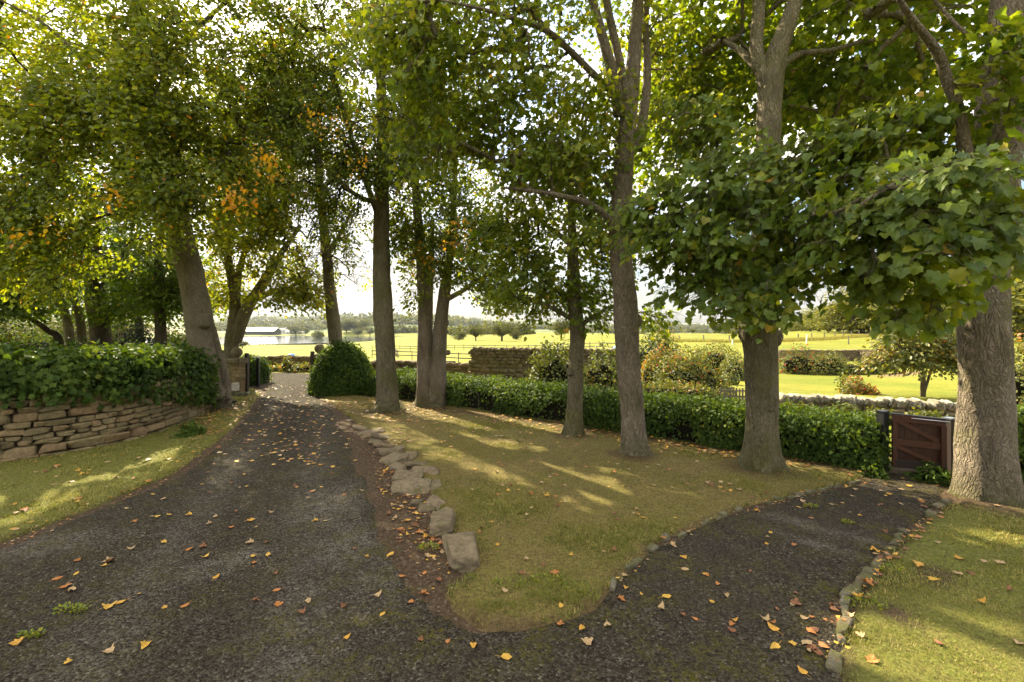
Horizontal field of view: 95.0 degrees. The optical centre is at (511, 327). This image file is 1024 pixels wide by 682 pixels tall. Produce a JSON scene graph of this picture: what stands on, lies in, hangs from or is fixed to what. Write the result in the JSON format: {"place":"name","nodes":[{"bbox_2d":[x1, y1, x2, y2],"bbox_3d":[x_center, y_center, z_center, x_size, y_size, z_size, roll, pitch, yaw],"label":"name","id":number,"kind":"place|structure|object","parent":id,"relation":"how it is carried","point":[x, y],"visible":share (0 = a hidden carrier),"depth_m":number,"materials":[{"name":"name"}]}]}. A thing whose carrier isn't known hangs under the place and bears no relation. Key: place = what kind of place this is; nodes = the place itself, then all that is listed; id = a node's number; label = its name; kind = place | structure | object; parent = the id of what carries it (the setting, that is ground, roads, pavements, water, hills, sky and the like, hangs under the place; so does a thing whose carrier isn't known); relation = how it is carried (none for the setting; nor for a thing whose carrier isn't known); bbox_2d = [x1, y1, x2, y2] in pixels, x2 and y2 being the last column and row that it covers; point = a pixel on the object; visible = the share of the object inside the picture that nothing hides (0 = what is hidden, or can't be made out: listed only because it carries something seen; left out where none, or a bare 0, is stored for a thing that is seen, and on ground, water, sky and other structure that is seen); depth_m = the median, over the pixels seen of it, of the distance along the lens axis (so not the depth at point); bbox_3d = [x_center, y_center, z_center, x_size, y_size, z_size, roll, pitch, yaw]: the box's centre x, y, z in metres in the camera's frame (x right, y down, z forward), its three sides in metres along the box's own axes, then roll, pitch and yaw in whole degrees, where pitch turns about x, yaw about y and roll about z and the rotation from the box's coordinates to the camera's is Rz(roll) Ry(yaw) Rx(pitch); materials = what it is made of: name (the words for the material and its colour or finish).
{"place":"outdoors","nodes":[
{"label":"outdoors","id":0,"kind":"place"},
{"bbox_2d":[145,336,405,344],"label":"lake","id":1,"kind":"structure","parent":0,"point":[280,339],"depth_m":374.33,"materials":[{"name":"grey liquid"}]},
{"bbox_2d":[0,372,849,681],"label":"driveway","id":2,"kind":"structure","parent":0,"point":[222,626],"depth_m":3.69,"materials":[{"name":"gravel"}]},
{"bbox_2d":[16,626,45,637],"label":"weed","id":3,"kind":"object","parent":2,"relation":"on","point":[31,632],"visible":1,"depth_m":3.18,"materials":[{"name":"green plant"}]},
{"bbox_2d":[52,601,90,613],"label":"weed","id":4,"kind":"object","parent":2,"relation":"on","point":[65,606],"visible":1,"depth_m":3.46,"materials":[{"name":"green plant"}]},
{"bbox_2d":[0,315,1023,636],"bbox_3d":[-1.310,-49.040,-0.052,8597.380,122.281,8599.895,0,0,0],"label":"ground","id":5,"kind":"structure","parent":0,"point":[412,563],"depth_m":11.57,"materials":[{"name":"plant"}]},
{"bbox_2d":[0,319,32,344],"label":"edge tree","id":6,"kind":"object","parent":5,"relation":"on","point":[7,326],"visible":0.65,"depth_m":40.93,"materials":[{"name":"green plant"}]},
{"bbox_2d":[0,316,62,343],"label":"edge tree","id":7,"kind":"object","parent":5,"relation":"on","point":[32,326],"visible":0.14,"depth_m":44.62,"materials":[{"name":"green plant"}]},
{"bbox_2d":[0,323,76,351],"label":"shade shrub","id":8,"kind":"object","parent":5,"relation":"on","point":[36,343],"visible":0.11,"depth_m":23.77,"materials":[{"name":"green plant"}]},
{"bbox_2d":[0,246,89,348],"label":"shade tree","id":9,"kind":"object","parent":5,"relation":"on","point":[17,311],"visible":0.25,"depth_m":15.73,"materials":[{"name":"green plant"}]},
{"bbox_2d":[2,250,110,348],"bbox_3d":[-18.258,-0.636,18.028,5.190,6.052,3.085,0,0,0],"label":"shade tree","id":10,"kind":"object","parent":5,"relation":"on","point":[68,327],"visible":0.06,"depth_m":18.87,"materials":[{"name":"green plant"}]},
{"bbox_2d":[32,319,88,343],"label":"edge tree","id":11,"kind":"object","parent":5,"relation":"on","point":[61,326],"visible":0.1,"depth_m":39.91,"materials":[{"name":"green plant"}]},
{"bbox_2d":[50,217,130,345],"bbox_3d":[-17.901,-1.256,18.952,4.808,7.324,3.805,0,0,0],"label":"shade tree","id":12,"kind":"object","parent":5,"relation":"on","point":[81,331],"visible":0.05,"depth_m":19.38,"materials":[{"name":"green plant"}]},
{"bbox_2d":[21,157,165,346],"bbox_3d":[-16.221,-2.280,18.468,5.668,9.467,4.449,0,0,21],"label":"shade tree","id":13,"kind":"object","parent":5,"relation":"on","point":[102,333],"visible":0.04,"depth_m":18.32,"materials":[{"name":"green plant"}]},
{"bbox_2d":[66,238,138,344],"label":"shade tree","id":14,"kind":"object","parent":5,"relation":"on","point":[91,338],"visible":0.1,"depth_m":19.85,"materials":[{"name":"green plant"}]},
{"bbox_2d":[0,372,213,461],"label":"dry stone wall","id":15,"kind":"structure","parent":5,"relation":"on","point":[29,430],"depth_m":7.91,"materials":[{"name":"stone"}]},
{"bbox_2d":[0,337,222,411],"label":"ivy mass","id":16,"kind":"object","parent":15,"relation":"on","point":[56,372],"visible":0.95,"depth_m":8.21,"materials":[{"name":"green plant"}]},
{"bbox_2d":[0,258,221,342],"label":"shade tree","id":17,"kind":"object","parent":5,"relation":"on","point":[58,319],"visible":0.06,"depth_m":21.88,"materials":[{"name":"green plant"}]},
{"bbox_2d":[86,319,153,344],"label":"edge tree","id":18,"kind":"object","parent":5,"relation":"on","point":[150,326],"visible":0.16,"depth_m":38.80,"materials":[{"name":"green plant"}]},
{"bbox_2d":[82,244,168,343],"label":"shade tree","id":19,"kind":"object","parent":5,"relation":"on","point":[113,276],"visible":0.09,"depth_m":18.97,"materials":[{"name":"green plant"}]},
{"bbox_2d":[0,388,260,543],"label":"grass verge","id":20,"kind":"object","parent":5,"relation":"on","point":[10,489],"depth_m":6.67,"materials":[{"name":"plant"}]},
{"bbox_2d":[169,419,207,438],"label":"ivy clump","id":21,"kind":"object","parent":20,"relation":"on","point":[191,429],"visible":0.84,"depth_m":8.99,"materials":[{"name":"green plant"}]},
{"bbox_2d":[225,347,247,392],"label":"gate pillar","id":22,"kind":"structure","parent":20,"relation":"on","point":[237,368],"depth_m":14.55,"materials":[{"name":"stone"}]},
{"bbox_2d":[245,353,249,392],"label":"drive gate","id":23,"kind":"structure","parent":22,"relation":"attached to","point":[247,373],"depth_m":14.86,"materials":[{"name":"metal"}]},
{"bbox_2d":[113,321,155,346],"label":"conifer bush","id":24,"kind":"object","parent":5,"relation":"on","point":[129,329],"visible":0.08,"depth_m":15.33,"materials":[{"name":"green plant"}]},
{"bbox_2d":[78,217,224,347],"bbox_3d":[-13.517,-0.903,17.743,5.563,6.465,3.777,0,0,38],"label":"shade tree","id":25,"kind":"object","parent":5,"relation":"on","point":[159,296],"visible":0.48,"depth_m":16.75,"materials":[{"name":"green plant"}]},
{"bbox_2d":[139,318,187,347],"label":"shade shrub","id":26,"kind":"object","parent":5,"relation":"on","point":[178,337],"visible":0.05,"depth_m":19.02,"materials":[{"name":"green plant"}]},
{"bbox_2d":[0,0,332,408],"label":"lime tree","id":27,"kind":"object","parent":5,"relation":"on","point":[141,120],"visible":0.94,"depth_m":10.02,"materials":[{"name":"green plant"}]},
{"bbox_2d":[166,80,339,367],"bbox_3d":[-8.431,-2.961,15.706,6.549,10.781,4.467,0,0,12],"label":"sycamore tree","id":28,"kind":"object","parent":5,"relation":"on","point":[237,307],"visible":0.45,"depth_m":15.08,"materials":[{"name":"green plant"}]},
{"bbox_2d":[240,354,273,385],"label":"lane hedge","id":29,"kind":"object","parent":5,"relation":"on","point":[265,372],"visible":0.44,"depth_m":17.23,"materials":[{"name":"green plant"}]},
{"bbox_2d":[256,357,259,386],"bbox_3d":[-8.989,1.575,16.600,0.100,1.070,0.100,0,0,0],"label":"bollard","id":30,"kind":"object","parent":5,"relation":"on","point":[257,371],"visible":0.93,"depth_m":16.56,"materials":[{"name":"metal"}]},
{"bbox_2d":[245,327,280,334],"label":"barn","id":31,"kind":"structure","parent":5,"relation":"on","point":[263,330],"depth_m":576.92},
{"bbox_2d":[260,355,309,366],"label":"field wall","id":32,"kind":"structure","parent":5,"relation":"on","point":[280,358],"depth_m":23.96,"materials":[{"name":"stone"}]},
{"bbox_2d":[277,353,293,372],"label":"verge plant","id":33,"kind":"object","parent":5,"relation":"on","point":[286,362],"visible":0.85,"depth_m":22.06,"materials":[{"name":"green plant"}]},
{"bbox_2d":[284,361,309,372],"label":"verge plant","id":34,"kind":"object","parent":5,"relation":"on","point":[296,368],"visible":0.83,"depth_m":21.86,"materials":[{"name":"green plant"}]},
{"bbox_2d":[242,25,375,346],"bbox_3d":[-6.100,-3.254,14.528,3.986,11.424,4.093,0,0,36],"label":"sycamore tree","id":35,"kind":"object","parent":5,"relation":"on","point":[334,329],"visible":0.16,"depth_m":15.01,"materials":[{"name":"green plant"}]},
{"bbox_2d":[305,338,374,396],"bbox_3d":[-5.409,1.863,15.015,2.237,3.068,2.080,0,0,0],"label":"clipped bush","id":36,"kind":"object","parent":5,"relation":"on","point":[340,368],"visible":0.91,"depth_m":14.38,"materials":[{"name":"green plant"}]},
{"bbox_2d":[356,427,384,435],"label":"border stone","id":37,"kind":"object","parent":5,"relation":"on","point":[379,430],"visible":0.74,"depth_m":9.18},
{"bbox_2d":[376,448,399,454],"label":"border stone","id":38,"kind":"object","parent":5,"relation":"on","point":[384,451],"visible":0.7,"depth_m":7.75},
{"bbox_2d":[379,451,408,465],"bbox_3d":[-1.837,2.069,7.350,0.328,0.145,0.422,0,0,38],"label":"border stone","id":39,"kind":"object","parent":5,"relation":"on","point":[391,458],"visible":0.86,"depth_m":7.30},
{"bbox_2d":[391,469,423,480],"bbox_3d":[-1.440,2.075,6.490,0.440,0.135,0.318,0,0,0],"label":"border stone","id":40,"kind":"object","parent":5,"relation":"on","point":[399,474],"visible":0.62,"depth_m":6.47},
{"bbox_2d":[390,478,431,494],"bbox_3d":[-1.289,2.061,6.038,0.551,0.147,0.354,0,0,-17],"label":"border stone","id":41,"kind":"object","parent":5,"relation":"on","point":[412,486],"visible":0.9,"depth_m":5.98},
{"bbox_2d":[370,360,469,375],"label":"field wall","id":42,"kind":"structure","parent":5,"relation":"on","point":[453,367],"depth_m":18.24,"materials":[{"name":"stone"}]},
{"bbox_2d":[417,502,435,513],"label":"border stone","id":43,"kind":"object","parent":5,"relation":"on","point":[423,508],"visible":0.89,"depth_m":5.31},
{"bbox_2d":[426,494,445,510],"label":"border stone","id":44,"kind":"object","parent":5,"relation":"on","point":[433,500],"visible":0.54,"depth_m":5.51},
{"bbox_2d":[429,507,455,536],"bbox_3d":[-0.727,2.058,4.934,0.265,0.184,0.491,0,0,-7],"label":"border stone","id":45,"kind":"object","parent":5,"relation":"on","point":[442,521],"visible":0.91,"depth_m":4.78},
{"bbox_2d":[467,324,485,340],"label":"tree","id":46,"kind":"object","parent":5,"relation":"on","point":[476,331],"visible":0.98,"depth_m":169.14,"materials":[{"name":"green plant"}]},
{"bbox_2d":[214,311,782,334],"bbox_3d":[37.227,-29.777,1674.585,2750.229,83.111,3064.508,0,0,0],"label":"woods","id":47,"kind":"object","parent":5,"relation":"on","point":[301,322],"visible":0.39,"depth_m":1026.52,"materials":[{"name":"plant"}]},
{"bbox_2d":[484,321,516,340],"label":"tree","id":48,"kind":"object","parent":5,"relation":"on","point":[503,330],"visible":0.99,"depth_m":148.19,"materials":[{"name":"green plant"}]},
{"bbox_2d":[4,385,999,659],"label":"leaf litter","id":49,"kind":"object","parent":5,"relation":"on","point":[210,429],"visible":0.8,"depth_m":7.78,"materials":[{"name":"plant"}]},
{"bbox_2d":[402,342,614,349],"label":"paddock fence","id":50,"kind":"object","parent":5,"relation":"on","point":[589,343],"visible":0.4,"depth_m":94.29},
{"bbox_2d":[468,346,615,381],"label":"yard wall","id":51,"kind":"structure","parent":5,"relation":"on","point":[489,361],"depth_m":16.39,"materials":[{"name":"stone"}]},
{"bbox_2d":[524,334,585,384],"bbox_3d":[1.295,1.226,13.803,1.910,2.067,1.531,0,0,0],"label":"apple bush","id":52,"kind":"object","parent":5,"relation":"on","point":[555,369],"visible":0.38,"depth_m":13.63,"materials":[{"name":"green plant"}]},
{"bbox_2d":[547,317,569,338],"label":"tree","id":53,"kind":"object","parent":5,"relation":"on","point":[555,324],"visible":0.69,"depth_m":129.90,"materials":[{"name":"green plant"}]},
{"bbox_2d":[583,338,617,389],"bbox_3d":[2.614,1.290,13.616,1.648,1.938,1.523,0,0,0],"label":"apple bush","id":54,"kind":"object","parent":5,"relation":"on","point":[601,373],"visible":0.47,"depth_m":13.44,"materials":[{"name":"green plant"}]},
{"bbox_2d":[362,366,894,471],"bbox_3d":[0.803,1.687,11.071,12.835,1.145,1.777,0,0,38],"label":"ivy hedge","id":55,"kind":"object","parent":5,"relation":"on","point":[848,439],"visible":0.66,"depth_m":8.56,"materials":[{"name":"green plant"}]},
{"bbox_2d":[546,377,722,399],"bbox_3d":[3.126,1.817,13.093,5.119,0.912,1.116,0,0,9],"label":"hedge","id":56,"kind":"object","parent":5,"relation":"on","point":[701,390],"visible":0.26,"depth_m":12.76,"materials":[{"name":"green plant"}]},
{"bbox_2d":[639,330,664,374],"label":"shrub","id":57,"kind":"object","parent":5,"relation":"on","point":[643,350],"visible":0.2,"depth_m":21.84,"materials":[{"name":"green plant"}]},
{"bbox_2d":[641,342,674,387],"bbox_3d":[4.798,1.362,15.440,1.461,1.762,1.423,0,0,34],"label":"golden shrub","id":58,"kind":"object","parent":5,"relation":"on","point":[647,373],"visible":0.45,"depth_m":15.18,"materials":[{"name":"yellow plant"}]},
{"bbox_2d":[647,324,684,362],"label":"golden shrub","id":59,"kind":"object","parent":5,"relation":"on","point":[664,341],"visible":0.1,"depth_m":23.82,"materials":[{"name":"yellow plant"}]},
{"bbox_2d":[651,344,737,397],"bbox_3d":[5.402,1.371,14.277,2.537,1.710,2.030,0,0,-39],"label":"rose bush","id":60,"kind":"object","parent":5,"relation":"on","point":[689,372],"visible":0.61,"depth_m":14.10,"materials":[{"name":"green plant"}]},
{"bbox_2d":[687,339,741,375],"bbox_3d":[10.367,1.611,24.037,3.880,1.984,2.306,0,0,0],"label":"shrub","id":61,"kind":"object","parent":5,"relation":"on","point":[719,356],"visible":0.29,"depth_m":23.64,"materials":[{"name":"green plant"}]},
{"bbox_2d":[721,372,739,384],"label":"border shrub","id":62,"kind":"object","parent":5,"relation":"on","point":[732,378],"visible":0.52,"depth_m":17.79,"materials":[{"name":"green plant"}]},
{"bbox_2d":[718,351,744,380],"bbox_3d":[10.039,1.760,21.069,1.607,1.439,2.085,0,0,0],"label":"flower border","id":63,"kind":"object","parent":5,"relation":"on","point":[735,366],"visible":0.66,"depth_m":20.76,"materials":[{"name":"green plant"}]},
{"bbox_2d":[720,387,744,400],"bbox_3d":[6.317,1.913,13.304,0.840,0.438,0.050,0,0,0],"label":"picket fence","id":64,"kind":"object","parent":5,"relation":"on","point":[733,391],"visible":0.51,"depth_m":13.28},
{"bbox_2d":[603,0,887,473],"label":"sycamore tree","id":65,"kind":"object","parent":5,"relation":"on","point":[754,285],"visible":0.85,"depth_m":6.23,"materials":[{"name":"green plant"}]},
{"bbox_2d":[656,333,882,342],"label":"rough grass","id":66,"kind":"structure","parent":5,"relation":"on","point":[828,338],"depth_m":83.45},
{"bbox_2d":[778,343,822,374],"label":"rose bush","id":67,"kind":"object","parent":5,"relation":"on","point":[798,364],"visible":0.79,"depth_m":27.21,"materials":[{"name":"green plant"}]},
{"bbox_2d":[799,305,832,330],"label":"tree","id":68,"kind":"object","parent":5,"relation":"on","point":[805,316],"visible":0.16,"depth_m":135.58,"materials":[{"name":"green plant"}]},
{"bbox_2d":[778,349,875,361],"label":"terrace wall","id":69,"kind":"structure","parent":5,"relation":"on","point":[852,354],"depth_m":40.75,"materials":[{"name":"stone"}]},
{"bbox_2d":[805,349,851,375],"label":"border shrub","id":70,"kind":"object","parent":5,"relation":"on","point":[825,366],"visible":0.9,"depth_m":26.59,"materials":[{"name":"green plant"}]},
{"bbox_2d":[825,649,842,672],"bbox_3d":[2.005,2.097,2.912,0.089,0.096,0.197,0,0,40],"label":"kerb stone","id":71,"kind":"object","parent":5,"relation":"on","point":[833,663],"visible":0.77,"depth_m":2.88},
{"bbox_2d":[802,311,869,332],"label":"tree","id":72,"kind":"object","parent":5,"relation":"on","point":[833,323],"visible":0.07,"depth_m":116.21,"materials":[{"name":"green plant"}]},
{"bbox_2d":[833,366,848,390],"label":"young shrub","id":73,"kind":"object","parent":5,"relation":"on","point":[842,375],"visible":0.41,"depth_m":16.20,"materials":[{"name":"green plant"}]},
{"bbox_2d":[835,616,853,635],"bbox_3d":[2.308,2.100,3.269,0.257,0.094,0.086,0,0,-44],"label":"kerb stone","id":74,"kind":"object","parent":5,"relation":"on","point":[842,627],"visible":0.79,"depth_m":3.24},
{"bbox_2d":[827,401,861,413],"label":"fern clump","id":75,"kind":"object","parent":5,"relation":"on","point":[850,408],"visible":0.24,"depth_m":10.73,"materials":[{"name":"green plant"}]},
{"bbox_2d":[839,584,860,599],"bbox_3d":[2.646,2.093,3.670,0.197,0.098,0.081,0,0,-28],"label":"kerb stone","id":76,"kind":"object","parent":5,"relation":"on","point":[850,587],"visible":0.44,"depth_m":3.66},
{"bbox_2d":[835,357,872,374],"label":"border shrub","id":77,"kind":"object","parent":5,"relation":"on","point":[857,372],"visible":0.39,"depth_m":26.55,"materials":[{"name":"green plant"}]},
{"bbox_2d":[815,288,898,331],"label":"tree","id":78,"kind":"object","parent":5,"relation":"on","point":[842,319],"visible":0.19,"depth_m":109.55,"materials":[{"name":"green plant"}]},
{"bbox_2d":[836,373,881,394],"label":"young shrub","id":79,"kind":"object","parent":5,"relation":"on","point":[856,387],"visible":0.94,"depth_m":15.38,"materials":[{"name":"green plant"}]},
{"bbox_2d":[855,572,873,586],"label":"kerb stone","id":80,"kind":"object","parent":5,"relation":"on","point":[862,575],"visible":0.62,"depth_m":3.84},
{"bbox_2d":[779,392,956,417],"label":"garden wall","id":81,"kind":"structure","parent":5,"relation":"on","point":[901,405],"depth_m":10.90,"materials":[{"name":"stone"}]},
{"bbox_2d":[855,463,889,478],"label":"ivy clump","id":82,"kind":"object","parent":5,"relation":"on","point":[871,472],"visible":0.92,"depth_m":6.54,"materials":[{"name":"green plant"}]},
{"bbox_2d":[840,283,913,330],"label":"tree","id":83,"kind":"object","parent":5,"relation":"on","point":[872,307],"visible":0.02,"depth_m":101.41,"materials":[{"name":"green plant"}]},
{"bbox_2d":[863,401,896,424],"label":"fern clump","id":84,"kind":"object","parent":5,"relation":"on","point":[872,410],"visible":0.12,"depth_m":10.36,"materials":[{"name":"green plant"}]},
{"bbox_2d":[852,315,957,396],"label":"fruit tree","id":85,"kind":"object","parent":5,"relation":"on","point":[912,356],"visible":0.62,"depth_m":14.36,"materials":[{"name":"green plant"}]},
{"bbox_2d":[904,405,933,416],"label":"fern clump","id":86,"kind":"object","parent":5,"relation":"on","point":[920,413],"visible":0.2,"depth_m":10.15,"materials":[{"name":"green plant"}]},
{"bbox_2d":[901,460,952,486],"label":"ivy clump","id":87,"kind":"object","parent":5,"relation":"on","point":[934,474],"visible":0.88,"depth_m":6.32,"materials":[{"name":"green plant"}]},
{"bbox_2d":[949,265,1023,338],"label":"tree","id":88,"kind":"object","parent":5,"relation":"on","point":[1017,290],"visible":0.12,"depth_m":60.97,"materials":[{"name":"green plant"}]},
{"bbox_2d":[1013,330,1023,403],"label":"hedge shrub","id":89,"kind":"object","parent":5,"relation":"on","point":[1019,376],"visible":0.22,"depth_m":10.71,"materials":[{"name":"green plant"}]},
{"bbox_2d":[1016,399,1023,483],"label":"ivy hedge","id":90,"kind":"object","parent":5,"relation":"on","point":[1020,413],"visible":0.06,"depth_m":6.21,"materials":[{"name":"green plant"}]},
{"bbox_2d":[0,0,1023,323],"label":"sky","id":91,"kind":"structure","parent":0,"point":[351,301],"materials":[{"name":"white"}]},
{"bbox_2d":[0,388,1023,681],"bbox_3d":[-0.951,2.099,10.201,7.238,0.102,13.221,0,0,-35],"label":"lawn","id":92,"kind":"structure","parent":0,"point":[593,476],"depth_m":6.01,"materials":[{"name":"plant"}]},
{"bbox_2d":[204,0,462,412],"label":"lime tree","id":93,"kind":"object","parent":92,"relation":"on","point":[364,169],"visible":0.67,"depth_m":10.55,"materials":[{"name":"green plant"}]},
{"bbox_2d":[371,441,394,447],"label":"border stone","id":94,"kind":"object","parent":92,"relation":"on","point":[380,445],"visible":0.77,"depth_m":8.13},
{"bbox_2d":[389,462,406,472],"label":"border stone","id":95,"kind":"object","parent":92,"relation":"on","point":[393,466],"visible":0.67,"depth_m":6.79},
{"bbox_2d":[361,9,532,407],"bbox_3d":[-1.729,-2.710,12.044,4.561,10.873,3.862,0,0,33],"label":"sycamore tree","id":96,"kind":"object","parent":92,"relation":"on","point":[431,386],"visible":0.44,"depth_m":12.05,"materials":[{"name":"green plant"}]},
{"bbox_2d":[442,531,479,572],"bbox_3d":[-0.461,2.043,4.266,0.315,0.228,0.544,0,0,-13],"label":"border stone","id":97,"kind":"object","parent":92,"relation":"on","point":[461,551],"visible":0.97,"depth_m":4.12,"materials":[{"name":"stone"}]},
{"bbox_2d":[318,0,740,455],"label":"sycamore tree","id":98,"kind":"object","parent":92,"relation":"on","point":[413,42],"visible":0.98,"depth_m":7.00,"materials":[{"name":"green plant"}]},
{"bbox_2d":[450,156,681,436],"bbox_3d":[0.998,-0.734,9.234,4.542,5.955,2.660,0,0,0],"label":"sycamore tree","id":99,"kind":"object","parent":92,"relation":"on","point":[571,297],"visible":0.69,"depth_m":8.96,"materials":[{"name":"green plant"}]},
{"bbox_2d":[573,472,944,681],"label":"path","id":100,"kind":"structure","parent":0,"point":[825,560],"depth_m":3.72,"materials":[{"name":"gravel"}]},
{"bbox_2d":[876,410,889,471],"bbox_3d":[5.422,1.708,6.860,0.115,0.983,0.115,0,0,-14],"label":"gate post","id":101,"kind":"object","parent":100,"relation":"on","point":[883,417],"visible":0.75,"depth_m":6.82,"materials":[{"name":"black paint"}]},
{"bbox_2d":[890,413,949,469],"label":"garden gate","id":102,"kind":"structure","parent":101,"relation":"attached to","point":[916,440],"depth_m":6.67,"materials":[{"name":"wood"}]},
{"bbox_2d":[942,417,954,475],"bbox_3d":[6.195,1.738,6.640,0.115,0.923,0.115,0,0,-14],"label":"gate post","id":103,"kind":"object","parent":100,"relation":"on","point":[950,429],"visible":0.54,"depth_m":6.59,"materials":[{"name":"metal"}]},
{"bbox_2d":[838,497,1023,681],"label":"side lawn","id":104,"kind":"structure","parent":0,"point":[930,548],"depth_m":3.37,"materials":[{"name":"plant"}]},
{"bbox_2d":[844,592,888,609],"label":"weed","id":105,"kind":"object","parent":104,"relation":"on","point":[860,598],"visible":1,"depth_m":3.54,"materials":[{"name":"green plant"}]},
{"bbox_2d":[737,0,1023,506],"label":"sycamore tree","id":106,"kind":"object","parent":104,"relation":"on","point":[915,207],"visible":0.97,"depth_m":5.35,"materials":[{"name":"green plant"}]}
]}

